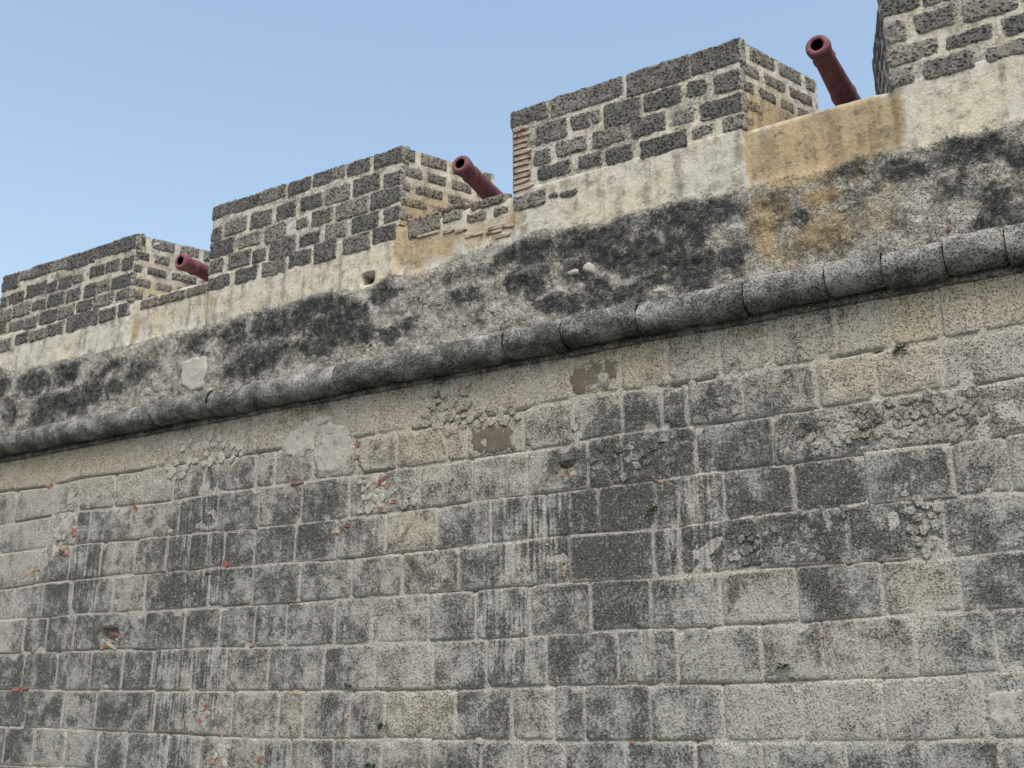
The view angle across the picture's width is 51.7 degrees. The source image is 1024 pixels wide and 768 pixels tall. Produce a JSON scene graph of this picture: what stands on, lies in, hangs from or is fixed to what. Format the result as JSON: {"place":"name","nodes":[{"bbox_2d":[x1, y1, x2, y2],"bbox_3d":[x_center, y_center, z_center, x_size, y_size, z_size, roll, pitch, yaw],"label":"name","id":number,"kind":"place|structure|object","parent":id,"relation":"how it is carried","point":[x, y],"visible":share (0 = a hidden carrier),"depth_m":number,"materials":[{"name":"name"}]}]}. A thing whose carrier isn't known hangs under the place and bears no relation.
{"place":"outdoors","nodes":[
{"label":"outdoors","id":0,"kind":"place"},
{"bbox_2d":[0,0,877,302],"label":"sky","id":1,"kind":"structure","parent":0,"point":[119,119],"materials":[{"name":"blue"}]},
{"label":"ground","id":2,"kind":"structure","parent":0,"visible":0},
{"bbox_2d":[0,0,1023,767],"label":"fortress wall","id":3,"kind":"structure","parent":2,"relation":"on","point":[408,444],"depth_m":10.51,"materials":[{"name":"grey stone"}]},
{"bbox_2d":[175,253,208,281],"bbox_3d":[-3.824,-0.981,15.481,0.780,1.052,2.805,-10,-20,29],"label":"cannon","id":4,"kind":"object","parent":3,"relation":"on","point":[189,264],"visible":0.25,"depth_m":14.53,"materials":[{"name":"red paint"}]},
{"bbox_2d":[362,762,375,767],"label":"wall weed","id":5,"kind":"object","parent":3,"relation":"attached to","point":[368,765],"depth_m":10.64,"materials":[{"name":"green plant"}]},
{"bbox_2d":[452,156,503,199],"bbox_3d":[0.066,-1.743,13.267,0.780,1.196,2.806,-9,-19,27],"label":"cannon","id":6,"kind":"object","parent":3,"relation":"on","point":[473,177],"visible":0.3,"depth_m":12.39,"materials":[{"name":"red paint"}]},
{"bbox_2d":[646,505,658,511],"bbox_3d":[1.296,1.152,9.748,0.148,0.080,0.083,-27,-32,56],"label":"weed","id":7,"kind":"object","parent":3,"relation":"attached to","point":[655,507],"depth_m":9.74,"materials":[{"name":"green plant"}]},
{"bbox_2d":[775,662,793,669],"bbox_3d":[2.256,2.346,8.776,0.174,0.070,0.076,-10,-20,29],"label":"weed","id":8,"kind":"object","parent":3,"relation":"attached to","point":[784,665],"depth_m":8.79,"materials":[{"name":"green plant"}]},
{"bbox_2d":[805,35,860,105],"bbox_3d":[3.676,-2.459,11.238,0.780,1.361,2.804,-10,-20,29],"label":"cannon","id":9,"kind":"object","parent":3,"relation":"on","point":[839,85],"visible":0.31,"depth_m":10.53,"materials":[{"name":"red paint"}]},
{"bbox_2d":[892,343,908,352],"bbox_3d":[3.292,-0.309,8.945,0.169,0.070,0.068,-7,-18,21],"label":"weed","id":10,"kind":"object","parent":3,"relation":"attached to","point":[899,347],"depth_m":8.95,"materials":[{"name":"green plant"}]}
]}

